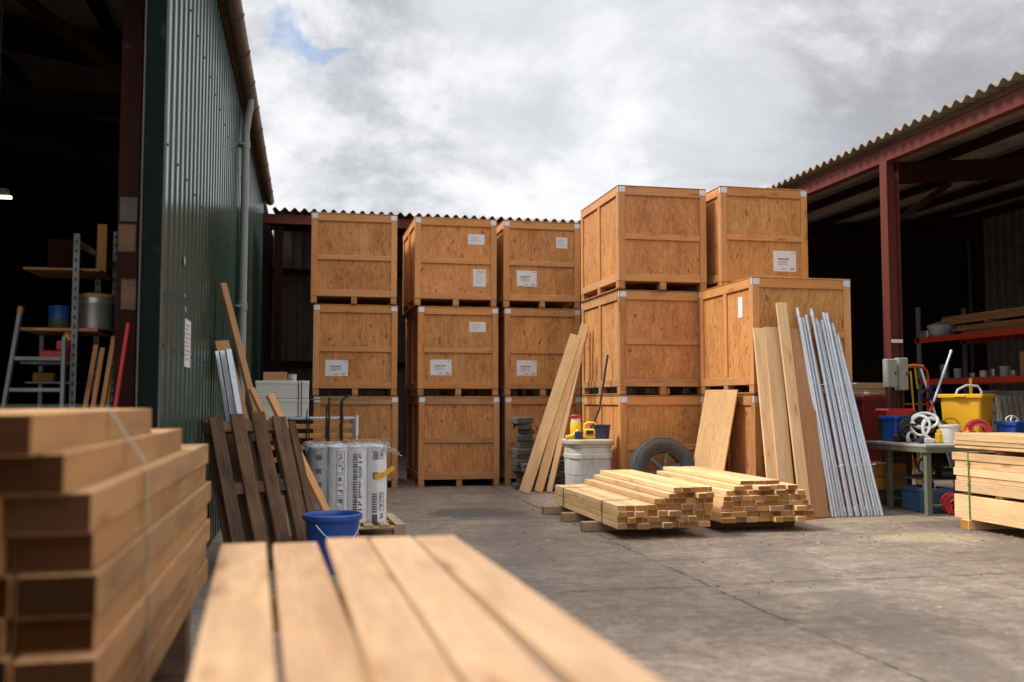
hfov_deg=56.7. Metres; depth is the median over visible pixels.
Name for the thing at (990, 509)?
sawn plank
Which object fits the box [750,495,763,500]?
sawn board
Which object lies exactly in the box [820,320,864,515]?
steel tube
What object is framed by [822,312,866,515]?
steel tube
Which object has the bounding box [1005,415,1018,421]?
extension lead
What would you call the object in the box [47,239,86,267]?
dark box
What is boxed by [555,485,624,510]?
sawn board
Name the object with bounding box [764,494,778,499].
sawn board
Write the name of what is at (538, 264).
wooden crate
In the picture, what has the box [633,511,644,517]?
sawn board
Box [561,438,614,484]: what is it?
storage bin
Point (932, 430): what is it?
cable coil
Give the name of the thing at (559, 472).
stone slab
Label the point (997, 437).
sawn plank
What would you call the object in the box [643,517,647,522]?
sawn board
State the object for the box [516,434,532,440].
stone slab
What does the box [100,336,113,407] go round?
stored batten
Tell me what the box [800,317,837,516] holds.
steel tube
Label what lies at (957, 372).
paint tin
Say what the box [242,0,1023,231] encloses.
sky
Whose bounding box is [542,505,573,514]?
timber bearer
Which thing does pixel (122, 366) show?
red pole
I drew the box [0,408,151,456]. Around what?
timber beam
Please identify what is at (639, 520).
sawn board
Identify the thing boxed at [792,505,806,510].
sawn board
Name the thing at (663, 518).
sawn board
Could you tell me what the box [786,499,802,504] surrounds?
sawn board
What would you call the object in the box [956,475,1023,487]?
sawn plank
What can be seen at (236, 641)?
scaffold plank
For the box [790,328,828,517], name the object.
leaning plank
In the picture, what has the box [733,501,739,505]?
sawn board
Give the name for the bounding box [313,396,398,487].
wooden crate
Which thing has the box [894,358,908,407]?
junction box
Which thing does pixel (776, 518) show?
sawn board
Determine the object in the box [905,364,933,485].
hand truck
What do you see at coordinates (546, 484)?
stone slab
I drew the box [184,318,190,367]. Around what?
sign
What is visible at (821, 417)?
steel tube
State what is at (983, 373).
paint tin
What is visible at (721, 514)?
sawn board
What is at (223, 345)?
leaning plank
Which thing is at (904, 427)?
cable coil
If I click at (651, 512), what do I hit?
sawn board
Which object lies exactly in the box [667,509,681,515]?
sawn board
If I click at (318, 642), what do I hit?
scaffold plank
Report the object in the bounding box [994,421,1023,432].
blue crate
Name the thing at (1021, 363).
cardboard box
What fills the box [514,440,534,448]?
stone slab
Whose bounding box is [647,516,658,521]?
sawn board
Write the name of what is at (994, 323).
racked board
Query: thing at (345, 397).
rebar rod
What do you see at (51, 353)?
red case
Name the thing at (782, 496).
sawn board
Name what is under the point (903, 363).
door
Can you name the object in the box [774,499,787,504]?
sawn board
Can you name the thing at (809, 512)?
sawn board
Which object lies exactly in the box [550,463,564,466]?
stone slab
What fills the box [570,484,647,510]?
sawn board
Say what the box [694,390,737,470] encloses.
plywood sheet
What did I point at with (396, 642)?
scaffold plank
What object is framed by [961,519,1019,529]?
timber bearer
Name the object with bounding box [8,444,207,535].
timber beam
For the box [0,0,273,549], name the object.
metal shed
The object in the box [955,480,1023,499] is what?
sawn plank
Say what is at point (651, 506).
sawn board
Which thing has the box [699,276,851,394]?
wooden crate
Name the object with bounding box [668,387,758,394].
wooden crate
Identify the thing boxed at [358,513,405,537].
wooden pallet
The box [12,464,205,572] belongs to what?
timber beam
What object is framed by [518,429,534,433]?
stone slab
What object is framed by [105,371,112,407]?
stored batten
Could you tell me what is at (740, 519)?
sawn board
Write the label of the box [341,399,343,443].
rebar rod
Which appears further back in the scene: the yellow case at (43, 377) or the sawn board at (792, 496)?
the sawn board at (792, 496)
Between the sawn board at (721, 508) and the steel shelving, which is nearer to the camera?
the steel shelving
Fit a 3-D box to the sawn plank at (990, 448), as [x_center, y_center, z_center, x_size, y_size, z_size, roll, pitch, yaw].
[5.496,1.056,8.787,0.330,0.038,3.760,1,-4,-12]
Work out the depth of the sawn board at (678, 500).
9.81 m
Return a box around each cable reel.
[940,492,956,514]
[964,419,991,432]
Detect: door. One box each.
[887,360,897,386]
[899,359,908,388]
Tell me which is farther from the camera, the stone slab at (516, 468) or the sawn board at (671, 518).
the stone slab at (516, 468)
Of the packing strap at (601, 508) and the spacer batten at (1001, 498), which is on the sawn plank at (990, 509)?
the spacer batten at (1001, 498)
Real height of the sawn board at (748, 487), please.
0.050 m
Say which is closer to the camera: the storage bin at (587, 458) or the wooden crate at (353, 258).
the storage bin at (587, 458)
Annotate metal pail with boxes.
[78,293,114,330]
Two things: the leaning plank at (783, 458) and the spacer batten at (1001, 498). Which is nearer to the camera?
the spacer batten at (1001, 498)
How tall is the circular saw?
0.244 m
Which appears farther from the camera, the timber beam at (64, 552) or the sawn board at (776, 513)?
the sawn board at (776, 513)
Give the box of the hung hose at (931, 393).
[920,384,941,402]
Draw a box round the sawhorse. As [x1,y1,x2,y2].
[203,592,495,631]
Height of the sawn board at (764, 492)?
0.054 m
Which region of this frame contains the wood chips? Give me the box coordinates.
[367,491,1012,652]
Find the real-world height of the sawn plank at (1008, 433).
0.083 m
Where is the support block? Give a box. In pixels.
[150,609,190,681]
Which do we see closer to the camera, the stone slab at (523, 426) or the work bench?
the work bench
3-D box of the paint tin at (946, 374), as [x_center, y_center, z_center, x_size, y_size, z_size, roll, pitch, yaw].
[8.544,0.604,18.721,0.175,0.288,0.175,1,-4,-12]
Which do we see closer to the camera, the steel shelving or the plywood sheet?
the steel shelving
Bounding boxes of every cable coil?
[899,411,936,441]
[914,415,946,437]
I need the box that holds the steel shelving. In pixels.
[20,232,116,408]
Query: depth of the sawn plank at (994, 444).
10.02 m
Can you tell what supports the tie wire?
attached to the steel tube at (824, 417)
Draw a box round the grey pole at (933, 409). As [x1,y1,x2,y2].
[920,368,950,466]
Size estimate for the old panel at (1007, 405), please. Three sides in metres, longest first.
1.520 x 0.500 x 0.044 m
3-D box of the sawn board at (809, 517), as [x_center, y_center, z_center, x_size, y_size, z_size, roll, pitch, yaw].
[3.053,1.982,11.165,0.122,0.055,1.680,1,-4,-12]
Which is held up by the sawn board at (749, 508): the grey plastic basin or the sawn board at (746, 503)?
the sawn board at (746, 503)
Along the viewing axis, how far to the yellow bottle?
12.19 m
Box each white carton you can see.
[255,381,308,398]
[260,399,308,416]
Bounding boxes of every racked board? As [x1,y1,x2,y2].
[941,309,1023,321]
[942,306,1023,319]
[945,312,1023,324]
[953,322,1023,331]
[956,318,1023,328]
[961,324,1023,332]
[966,316,1023,323]
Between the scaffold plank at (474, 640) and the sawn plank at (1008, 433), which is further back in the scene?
the sawn plank at (1008, 433)
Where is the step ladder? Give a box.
[0,306,66,409]
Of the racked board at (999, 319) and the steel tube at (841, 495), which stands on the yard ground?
the steel tube at (841, 495)
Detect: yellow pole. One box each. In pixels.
[910,371,920,484]
[912,454,918,484]
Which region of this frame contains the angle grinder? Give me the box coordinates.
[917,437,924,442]
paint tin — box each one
[940,364,949,377]
[953,368,961,377]
[979,370,987,376]
[990,369,996,376]
[999,366,1010,375]
[1008,370,1017,375]
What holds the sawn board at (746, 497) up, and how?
on the sawn board at (746, 503)
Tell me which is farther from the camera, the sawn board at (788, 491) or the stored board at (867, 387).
the stored board at (867, 387)
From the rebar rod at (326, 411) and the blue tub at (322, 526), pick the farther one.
the rebar rod at (326, 411)
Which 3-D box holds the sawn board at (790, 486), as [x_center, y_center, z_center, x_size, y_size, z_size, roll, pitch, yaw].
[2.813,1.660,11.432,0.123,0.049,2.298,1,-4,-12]
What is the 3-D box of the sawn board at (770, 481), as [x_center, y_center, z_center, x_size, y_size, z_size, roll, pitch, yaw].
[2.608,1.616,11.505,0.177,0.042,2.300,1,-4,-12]
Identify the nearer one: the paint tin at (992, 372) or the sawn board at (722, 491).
the sawn board at (722, 491)
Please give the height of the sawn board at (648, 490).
0.056 m
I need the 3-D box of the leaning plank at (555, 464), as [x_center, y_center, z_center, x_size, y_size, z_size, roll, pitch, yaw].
[0.871,1.072,14.809,0.085,2.596,0.043,11,-5,22]
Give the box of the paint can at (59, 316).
[48,305,70,327]
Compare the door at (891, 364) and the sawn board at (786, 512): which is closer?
the sawn board at (786, 512)
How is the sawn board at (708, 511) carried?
on the sawn board at (706, 517)
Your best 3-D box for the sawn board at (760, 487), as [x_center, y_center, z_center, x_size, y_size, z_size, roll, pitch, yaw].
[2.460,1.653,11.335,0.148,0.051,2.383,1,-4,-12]
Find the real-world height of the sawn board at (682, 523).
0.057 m
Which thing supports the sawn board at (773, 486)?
on the sawn board at (764, 492)
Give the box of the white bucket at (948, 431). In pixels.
[938,418,961,442]
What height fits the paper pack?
0.060 m
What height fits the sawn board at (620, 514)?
0.058 m
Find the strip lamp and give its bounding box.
[0,0,11,198]
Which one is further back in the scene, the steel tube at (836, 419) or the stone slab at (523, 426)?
the stone slab at (523, 426)
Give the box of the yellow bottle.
[935,430,942,442]
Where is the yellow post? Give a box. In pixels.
[969,378,972,393]
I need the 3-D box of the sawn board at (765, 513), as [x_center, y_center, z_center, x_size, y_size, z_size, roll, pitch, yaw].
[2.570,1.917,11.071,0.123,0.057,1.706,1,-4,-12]
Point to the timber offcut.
(102, 245)
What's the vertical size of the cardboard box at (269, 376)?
0.116 m
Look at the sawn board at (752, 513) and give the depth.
10.25 m
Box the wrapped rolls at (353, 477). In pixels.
[306,439,401,522]
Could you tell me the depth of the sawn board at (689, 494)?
9.84 m
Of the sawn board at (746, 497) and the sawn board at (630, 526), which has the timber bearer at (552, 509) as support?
the sawn board at (630, 526)
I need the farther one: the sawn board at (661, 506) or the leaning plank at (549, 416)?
the leaning plank at (549, 416)
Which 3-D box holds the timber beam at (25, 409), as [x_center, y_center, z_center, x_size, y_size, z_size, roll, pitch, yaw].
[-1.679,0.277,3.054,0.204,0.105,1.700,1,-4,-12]
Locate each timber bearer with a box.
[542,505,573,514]
[561,512,595,521]
[580,521,688,531]
[708,520,794,527]
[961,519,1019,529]
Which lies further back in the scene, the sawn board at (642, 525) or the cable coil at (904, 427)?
the cable coil at (904, 427)
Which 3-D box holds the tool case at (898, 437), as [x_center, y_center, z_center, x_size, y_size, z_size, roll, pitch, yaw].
[5.124,1.264,12.527,0.240,0.135,0.100,3,-5,-42]
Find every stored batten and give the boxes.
[82,345,98,408]
[90,347,105,408]
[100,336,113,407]
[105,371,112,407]
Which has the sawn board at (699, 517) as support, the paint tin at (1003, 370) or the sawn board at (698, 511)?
the sawn board at (698, 511)
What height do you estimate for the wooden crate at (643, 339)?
1.486 m
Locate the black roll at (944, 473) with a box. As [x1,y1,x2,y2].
[935,468,955,478]
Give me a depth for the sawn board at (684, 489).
10.49 m
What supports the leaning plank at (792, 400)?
on the yard ground
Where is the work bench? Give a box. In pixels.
[866,441,994,515]
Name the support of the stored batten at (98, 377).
on the yard ground
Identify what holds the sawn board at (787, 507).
on the sawn board at (786, 512)
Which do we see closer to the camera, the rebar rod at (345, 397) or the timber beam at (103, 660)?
the timber beam at (103, 660)
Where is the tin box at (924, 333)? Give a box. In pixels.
[919,330,931,337]
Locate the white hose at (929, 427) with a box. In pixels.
[909,412,941,441]
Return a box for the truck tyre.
[629,437,694,477]
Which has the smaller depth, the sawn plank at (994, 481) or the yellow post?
the sawn plank at (994, 481)
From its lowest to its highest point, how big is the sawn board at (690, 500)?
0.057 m
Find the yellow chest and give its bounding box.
[853,462,907,504]
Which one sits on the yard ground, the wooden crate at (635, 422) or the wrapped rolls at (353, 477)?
the wooden crate at (635, 422)
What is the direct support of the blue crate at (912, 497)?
on the yard ground
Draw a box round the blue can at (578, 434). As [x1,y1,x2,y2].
[575,431,582,438]
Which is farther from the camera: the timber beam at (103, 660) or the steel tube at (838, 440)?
the steel tube at (838, 440)
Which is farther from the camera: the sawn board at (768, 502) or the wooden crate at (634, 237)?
the wooden crate at (634, 237)
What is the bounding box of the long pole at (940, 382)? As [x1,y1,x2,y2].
[929,350,952,412]
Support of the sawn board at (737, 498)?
on the sawn board at (736, 503)
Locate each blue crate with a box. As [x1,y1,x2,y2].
[900,485,953,513]
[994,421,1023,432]
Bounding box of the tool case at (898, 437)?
[892,432,904,441]
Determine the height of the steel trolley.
1.195 m
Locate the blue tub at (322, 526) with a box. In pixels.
[302,510,362,574]
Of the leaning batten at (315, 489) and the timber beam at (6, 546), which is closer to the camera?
the timber beam at (6, 546)
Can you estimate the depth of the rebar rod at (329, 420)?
12.31 m
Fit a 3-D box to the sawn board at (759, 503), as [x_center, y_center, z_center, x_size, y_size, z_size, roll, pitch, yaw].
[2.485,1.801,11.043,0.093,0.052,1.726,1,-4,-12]
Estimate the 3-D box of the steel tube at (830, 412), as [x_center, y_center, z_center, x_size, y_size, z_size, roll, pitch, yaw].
[3.969,0.865,11.823,0.045,2.587,0.501,3,-5,-43]
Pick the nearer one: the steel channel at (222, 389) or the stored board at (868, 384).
the steel channel at (222, 389)
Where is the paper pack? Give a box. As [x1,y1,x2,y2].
[924,438,933,442]
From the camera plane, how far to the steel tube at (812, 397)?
11.81 m
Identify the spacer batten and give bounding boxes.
[984,319,1005,321]
[995,451,1023,454]
[996,496,1016,499]
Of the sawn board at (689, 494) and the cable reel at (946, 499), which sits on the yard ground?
the cable reel at (946, 499)
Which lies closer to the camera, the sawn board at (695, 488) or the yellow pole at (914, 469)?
the sawn board at (695, 488)
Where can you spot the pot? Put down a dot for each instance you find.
(292, 376)
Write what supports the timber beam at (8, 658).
on the timber beam
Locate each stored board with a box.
[822,386,884,388]
[822,388,884,391]
[823,392,884,394]
[852,383,882,385]
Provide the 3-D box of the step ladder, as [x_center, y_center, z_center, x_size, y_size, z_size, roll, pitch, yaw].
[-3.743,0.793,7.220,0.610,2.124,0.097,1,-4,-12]
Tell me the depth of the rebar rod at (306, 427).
12.26 m
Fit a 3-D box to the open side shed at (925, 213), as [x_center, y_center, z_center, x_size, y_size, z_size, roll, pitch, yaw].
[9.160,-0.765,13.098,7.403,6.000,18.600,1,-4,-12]
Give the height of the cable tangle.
0.255 m
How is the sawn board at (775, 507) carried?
on the sawn board at (776, 513)
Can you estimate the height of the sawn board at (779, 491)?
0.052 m
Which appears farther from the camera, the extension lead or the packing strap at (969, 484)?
the extension lead
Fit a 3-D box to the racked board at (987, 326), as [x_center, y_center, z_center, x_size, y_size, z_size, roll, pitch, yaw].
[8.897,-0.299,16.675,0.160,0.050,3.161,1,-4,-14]
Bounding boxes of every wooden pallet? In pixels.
[201,411,306,562]
[225,421,313,543]
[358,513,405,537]
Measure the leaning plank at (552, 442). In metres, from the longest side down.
2.693 x 0.130 x 0.042 m
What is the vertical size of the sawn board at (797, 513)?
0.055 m
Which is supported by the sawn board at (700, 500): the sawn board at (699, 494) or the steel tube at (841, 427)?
the sawn board at (699, 494)
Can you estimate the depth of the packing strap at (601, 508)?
10.12 m
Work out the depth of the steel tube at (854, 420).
11.87 m
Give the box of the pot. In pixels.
[288,374,296,380]
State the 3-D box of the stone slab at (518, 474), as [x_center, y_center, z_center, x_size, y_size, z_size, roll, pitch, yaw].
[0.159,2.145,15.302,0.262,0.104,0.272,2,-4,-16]
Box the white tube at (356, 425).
[355,415,357,443]
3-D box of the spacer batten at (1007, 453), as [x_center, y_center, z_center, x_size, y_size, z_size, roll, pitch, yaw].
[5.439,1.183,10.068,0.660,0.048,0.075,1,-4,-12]
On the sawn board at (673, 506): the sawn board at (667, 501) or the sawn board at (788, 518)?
the sawn board at (667, 501)
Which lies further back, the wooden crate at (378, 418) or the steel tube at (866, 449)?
the wooden crate at (378, 418)
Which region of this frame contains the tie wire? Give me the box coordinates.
[825,464,872,466]
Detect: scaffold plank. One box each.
[189,542,277,681]
[273,542,370,681]
[326,537,460,681]
[370,536,555,681]
[414,535,662,681]
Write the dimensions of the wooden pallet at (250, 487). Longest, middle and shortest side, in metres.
1.308 x 0.791 x 0.118 m
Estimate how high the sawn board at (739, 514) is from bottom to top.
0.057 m
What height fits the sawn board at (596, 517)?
0.058 m
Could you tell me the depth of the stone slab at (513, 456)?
15.13 m
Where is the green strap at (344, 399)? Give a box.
[310,399,369,400]
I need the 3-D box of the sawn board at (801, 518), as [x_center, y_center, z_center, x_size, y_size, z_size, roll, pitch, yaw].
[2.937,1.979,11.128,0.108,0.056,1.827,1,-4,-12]
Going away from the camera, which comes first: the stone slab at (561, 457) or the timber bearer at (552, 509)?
the timber bearer at (552, 509)
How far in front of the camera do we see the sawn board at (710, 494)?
9.85 m
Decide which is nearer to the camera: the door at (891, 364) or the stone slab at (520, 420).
the door at (891, 364)
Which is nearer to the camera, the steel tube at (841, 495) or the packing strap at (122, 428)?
the packing strap at (122, 428)
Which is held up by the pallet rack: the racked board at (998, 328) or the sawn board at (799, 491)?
the racked board at (998, 328)
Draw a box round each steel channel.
[214,351,229,420]
[219,350,235,416]
[225,349,242,413]
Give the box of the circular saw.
[574,421,596,438]
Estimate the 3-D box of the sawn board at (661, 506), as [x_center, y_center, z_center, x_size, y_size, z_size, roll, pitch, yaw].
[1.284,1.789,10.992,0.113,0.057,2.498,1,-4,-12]
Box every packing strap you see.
[33,406,149,681]
[601,499,631,522]
[967,452,994,519]
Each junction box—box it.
[883,359,897,407]
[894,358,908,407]
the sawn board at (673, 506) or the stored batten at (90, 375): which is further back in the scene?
the sawn board at (673, 506)
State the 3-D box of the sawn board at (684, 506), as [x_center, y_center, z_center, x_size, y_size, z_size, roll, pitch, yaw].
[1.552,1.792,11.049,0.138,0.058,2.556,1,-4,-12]
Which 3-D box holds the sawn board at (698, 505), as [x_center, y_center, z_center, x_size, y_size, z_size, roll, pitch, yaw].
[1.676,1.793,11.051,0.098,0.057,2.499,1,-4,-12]
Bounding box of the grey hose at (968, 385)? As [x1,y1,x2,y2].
[955,384,982,393]
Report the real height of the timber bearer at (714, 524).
0.100 m
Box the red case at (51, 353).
[39,332,70,361]
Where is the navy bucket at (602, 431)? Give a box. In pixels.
[592,424,610,438]
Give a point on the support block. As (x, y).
(174, 665)
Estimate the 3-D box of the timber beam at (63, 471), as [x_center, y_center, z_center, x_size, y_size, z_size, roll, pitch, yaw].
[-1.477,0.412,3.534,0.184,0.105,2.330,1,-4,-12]
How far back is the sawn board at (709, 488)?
10.56 m
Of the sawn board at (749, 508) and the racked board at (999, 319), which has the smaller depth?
the sawn board at (749, 508)
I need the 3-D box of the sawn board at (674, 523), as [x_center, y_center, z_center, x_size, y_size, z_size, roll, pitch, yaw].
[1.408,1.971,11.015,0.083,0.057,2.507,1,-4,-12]
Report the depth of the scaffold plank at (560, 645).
2.07 m
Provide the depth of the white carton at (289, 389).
12.40 m
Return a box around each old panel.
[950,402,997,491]
[983,391,1023,401]
[995,395,1023,420]
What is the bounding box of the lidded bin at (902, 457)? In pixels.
[874,408,915,484]
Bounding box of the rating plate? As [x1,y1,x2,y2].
[891,339,902,342]
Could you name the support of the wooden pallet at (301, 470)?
on the yard ground
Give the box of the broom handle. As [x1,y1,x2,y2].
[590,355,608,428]
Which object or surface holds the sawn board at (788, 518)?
on the timber bearer at (714, 524)
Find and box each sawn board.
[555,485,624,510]
[555,490,625,517]
[555,494,625,522]
[555,499,625,528]
[564,485,634,510]
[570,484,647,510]
[580,484,656,509]
[584,479,662,503]
[593,479,672,503]
[594,474,675,498]
[600,470,680,492]
[604,475,685,497]
[608,470,690,492]
[616,470,699,491]
[624,469,707,491]
[625,511,632,516]
[626,517,635,523]
[626,523,635,528]
[632,470,711,491]
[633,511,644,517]
[635,517,642,522]
[636,523,649,528]
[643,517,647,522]
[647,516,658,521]
[648,510,655,515]
[648,522,659,527]
[656,504,666,509]
[656,510,666,515]
[657,471,744,490]
[659,516,667,521]
[660,521,671,527]
[663,466,753,484]
[667,504,679,509]
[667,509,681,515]
[668,516,674,520]
[669,521,677,526]
[670,471,751,489]
[673,498,684,503]
[674,478,734,495]
[675,515,685,520]
[677,521,687,526]
[678,509,690,514]
[680,503,693,509]
[681,466,764,483]
[684,466,779,483]
[685,497,696,503]
[685,514,696,521]
[686,492,692,496]
[688,522,696,526]
[691,509,705,514]
[693,492,706,497]
[693,503,702,508]
[695,515,702,520]
[697,498,704,502]
[697,520,709,526]
[703,503,712,508]
[703,515,710,519]
[705,491,713,496]
[705,497,712,502]
[706,509,710,514]
[711,509,731,517]
[711,515,735,522]
[713,493,731,500]
[713,499,732,506]
[713,504,730,511]
[731,495,741,500]
[731,506,742,511]
[731,511,746,516]
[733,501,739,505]
[735,490,746,494]
[735,517,744,521]
[739,505,756,511]
[740,501,753,505]
[741,495,750,500]
[745,516,757,521]
[746,511,758,515]
[747,489,760,494]
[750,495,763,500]
[751,484,770,490]
[754,500,763,505]
[754,505,767,510]
[756,516,770,521]
[759,511,771,515]
[760,489,772,494]
[762,500,773,504]
[764,484,775,488]
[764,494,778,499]
[766,505,783,510]
[771,516,782,521]
[772,511,780,515]
[773,489,785,494]
[774,484,784,488]
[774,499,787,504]
[779,494,786,498]
[780,482,797,488]
[781,510,791,515]
[782,515,793,520]
[783,505,791,509]
[784,489,792,493]
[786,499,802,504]
[787,494,800,498]
[792,489,805,494]
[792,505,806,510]
[792,510,803,515]
[792,515,805,521]
[803,515,812,519]
[804,509,813,514]
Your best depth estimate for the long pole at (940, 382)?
13.72 m
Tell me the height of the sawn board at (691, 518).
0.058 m
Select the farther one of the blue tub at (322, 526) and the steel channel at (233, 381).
the steel channel at (233, 381)
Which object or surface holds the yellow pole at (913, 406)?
on the yard ground
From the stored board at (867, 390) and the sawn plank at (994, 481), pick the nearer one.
the sawn plank at (994, 481)
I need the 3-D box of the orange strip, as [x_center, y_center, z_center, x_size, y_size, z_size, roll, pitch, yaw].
[-3.008,0.512,12.500,0.250,0.022,0.120,1,-4,-12]
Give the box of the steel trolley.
[269,416,354,462]
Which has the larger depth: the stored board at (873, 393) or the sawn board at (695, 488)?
the stored board at (873, 393)
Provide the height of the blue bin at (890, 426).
0.340 m
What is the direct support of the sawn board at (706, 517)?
on the sawn board at (703, 523)
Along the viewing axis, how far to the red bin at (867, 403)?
14.16 m
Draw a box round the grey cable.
[906,431,916,442]
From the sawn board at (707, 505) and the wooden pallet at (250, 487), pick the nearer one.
the wooden pallet at (250, 487)
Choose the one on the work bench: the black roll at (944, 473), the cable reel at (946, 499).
the black roll at (944, 473)
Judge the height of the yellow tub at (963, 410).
0.630 m
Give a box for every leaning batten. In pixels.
[248,387,273,444]
[266,393,329,510]
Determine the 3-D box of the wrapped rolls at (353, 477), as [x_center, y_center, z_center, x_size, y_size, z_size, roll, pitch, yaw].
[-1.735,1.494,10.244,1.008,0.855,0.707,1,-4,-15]
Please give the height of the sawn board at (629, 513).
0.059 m
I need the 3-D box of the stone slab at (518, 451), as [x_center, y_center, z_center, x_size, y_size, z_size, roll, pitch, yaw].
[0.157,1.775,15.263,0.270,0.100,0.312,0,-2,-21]
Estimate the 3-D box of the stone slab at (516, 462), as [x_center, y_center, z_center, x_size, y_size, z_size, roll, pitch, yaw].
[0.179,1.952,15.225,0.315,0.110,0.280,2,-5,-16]
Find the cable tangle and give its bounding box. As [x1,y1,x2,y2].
[918,455,943,474]
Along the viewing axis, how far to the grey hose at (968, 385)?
12.75 m
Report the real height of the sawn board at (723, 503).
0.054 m
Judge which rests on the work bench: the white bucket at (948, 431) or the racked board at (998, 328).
the white bucket at (948, 431)
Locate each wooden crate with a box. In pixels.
[310,212,397,312]
[312,304,397,395]
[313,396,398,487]
[403,216,496,314]
[405,306,498,395]
[406,396,499,486]
[486,220,579,309]
[488,308,580,395]
[499,396,581,484]
[580,185,706,301]
[581,290,700,394]
[582,395,700,476]
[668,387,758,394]
[683,186,807,291]
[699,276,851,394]
[701,395,853,510]
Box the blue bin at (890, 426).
[879,416,908,440]
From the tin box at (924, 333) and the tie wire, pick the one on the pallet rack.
the tin box at (924, 333)
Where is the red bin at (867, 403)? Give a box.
[852,392,884,461]
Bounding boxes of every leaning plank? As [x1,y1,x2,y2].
[213,340,248,419]
[219,283,290,535]
[519,334,580,493]
[535,323,589,492]
[547,333,587,491]
[753,328,776,478]
[763,327,793,483]
[775,303,810,503]
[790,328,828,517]
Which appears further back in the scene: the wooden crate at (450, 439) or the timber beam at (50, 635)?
the wooden crate at (450, 439)
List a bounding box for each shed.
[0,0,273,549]
[260,201,690,472]
[691,71,1023,462]
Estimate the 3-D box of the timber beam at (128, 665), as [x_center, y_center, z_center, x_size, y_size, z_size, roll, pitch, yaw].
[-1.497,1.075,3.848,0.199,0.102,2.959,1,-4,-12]
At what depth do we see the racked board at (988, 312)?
17.37 m
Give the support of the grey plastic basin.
on the pallet rack
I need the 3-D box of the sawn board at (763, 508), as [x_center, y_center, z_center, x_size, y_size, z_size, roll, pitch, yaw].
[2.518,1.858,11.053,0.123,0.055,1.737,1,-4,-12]
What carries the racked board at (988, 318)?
on the spacer batten
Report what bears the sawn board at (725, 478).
on the sawn board at (748, 487)
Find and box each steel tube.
[796,307,833,516]
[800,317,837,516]
[802,317,839,515]
[804,314,843,516]
[806,327,846,515]
[810,308,851,516]
[815,318,857,515]
[815,321,852,515]
[819,322,859,515]
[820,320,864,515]
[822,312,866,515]
[825,313,870,515]
[831,323,876,515]
[831,327,872,515]
[835,327,879,515]
[837,334,883,515]
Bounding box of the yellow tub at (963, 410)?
[937,394,995,432]
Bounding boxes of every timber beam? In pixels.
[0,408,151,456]
[0,409,60,410]
[0,429,181,495]
[0,496,9,535]
[0,533,12,574]
[0,569,21,618]
[0,614,13,657]
[0,648,21,681]
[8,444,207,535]
[11,519,209,681]
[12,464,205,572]
[13,504,206,653]
[14,481,210,619]
[109,543,206,681]
[127,559,207,681]
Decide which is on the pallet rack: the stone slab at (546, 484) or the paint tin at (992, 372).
the paint tin at (992, 372)
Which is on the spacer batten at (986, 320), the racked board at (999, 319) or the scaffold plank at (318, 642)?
the racked board at (999, 319)
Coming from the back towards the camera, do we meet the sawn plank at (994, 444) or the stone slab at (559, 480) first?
the stone slab at (559, 480)
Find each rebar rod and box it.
[306,409,307,445]
[325,405,327,444]
[328,397,330,443]
[339,394,350,443]
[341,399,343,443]
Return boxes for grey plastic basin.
[927,322,959,335]
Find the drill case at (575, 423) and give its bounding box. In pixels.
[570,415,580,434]
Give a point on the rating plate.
(897, 340)
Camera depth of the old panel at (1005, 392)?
15.57 m
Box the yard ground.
[186,456,1023,681]
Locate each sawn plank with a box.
[952,452,1023,465]
[953,467,1023,481]
[954,440,1023,448]
[954,493,1023,528]
[955,432,1023,443]
[955,444,1023,452]
[955,460,1023,473]
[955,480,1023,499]
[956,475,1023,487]
[993,432,1023,433]
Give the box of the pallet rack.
[915,307,1023,471]
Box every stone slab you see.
[509,417,532,423]
[511,448,531,454]
[511,454,530,458]
[512,459,528,465]
[512,466,521,471]
[512,471,524,477]
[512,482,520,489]
[513,424,531,429]
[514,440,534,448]
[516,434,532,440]
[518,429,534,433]
[521,463,527,467]
[542,454,563,459]
[544,482,564,487]
[547,473,564,477]
[547,478,564,482]
[548,470,563,473]
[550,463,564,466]
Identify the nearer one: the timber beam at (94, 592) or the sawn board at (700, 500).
the timber beam at (94, 592)
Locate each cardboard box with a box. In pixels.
[263,372,286,380]
[1020,351,1023,375]
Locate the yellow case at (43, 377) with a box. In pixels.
[33,372,56,381]
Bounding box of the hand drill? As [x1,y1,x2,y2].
[565,429,578,438]
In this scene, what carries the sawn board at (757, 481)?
on the sawn board at (760, 487)
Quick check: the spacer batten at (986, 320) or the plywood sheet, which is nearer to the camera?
the plywood sheet
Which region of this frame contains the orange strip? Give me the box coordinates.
[274,379,293,380]
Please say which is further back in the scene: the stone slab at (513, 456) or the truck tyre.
the stone slab at (513, 456)
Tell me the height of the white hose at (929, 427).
0.393 m
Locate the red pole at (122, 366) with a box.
[113,323,130,407]
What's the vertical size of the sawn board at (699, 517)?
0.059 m
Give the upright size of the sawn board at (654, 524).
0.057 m
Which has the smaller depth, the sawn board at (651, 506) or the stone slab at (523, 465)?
the sawn board at (651, 506)
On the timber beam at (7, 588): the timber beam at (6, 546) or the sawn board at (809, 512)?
the timber beam at (6, 546)
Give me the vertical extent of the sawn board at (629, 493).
0.057 m
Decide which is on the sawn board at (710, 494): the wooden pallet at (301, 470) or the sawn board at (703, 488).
the sawn board at (703, 488)
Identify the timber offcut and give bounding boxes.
[96,224,107,272]
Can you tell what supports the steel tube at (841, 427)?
on the yard ground

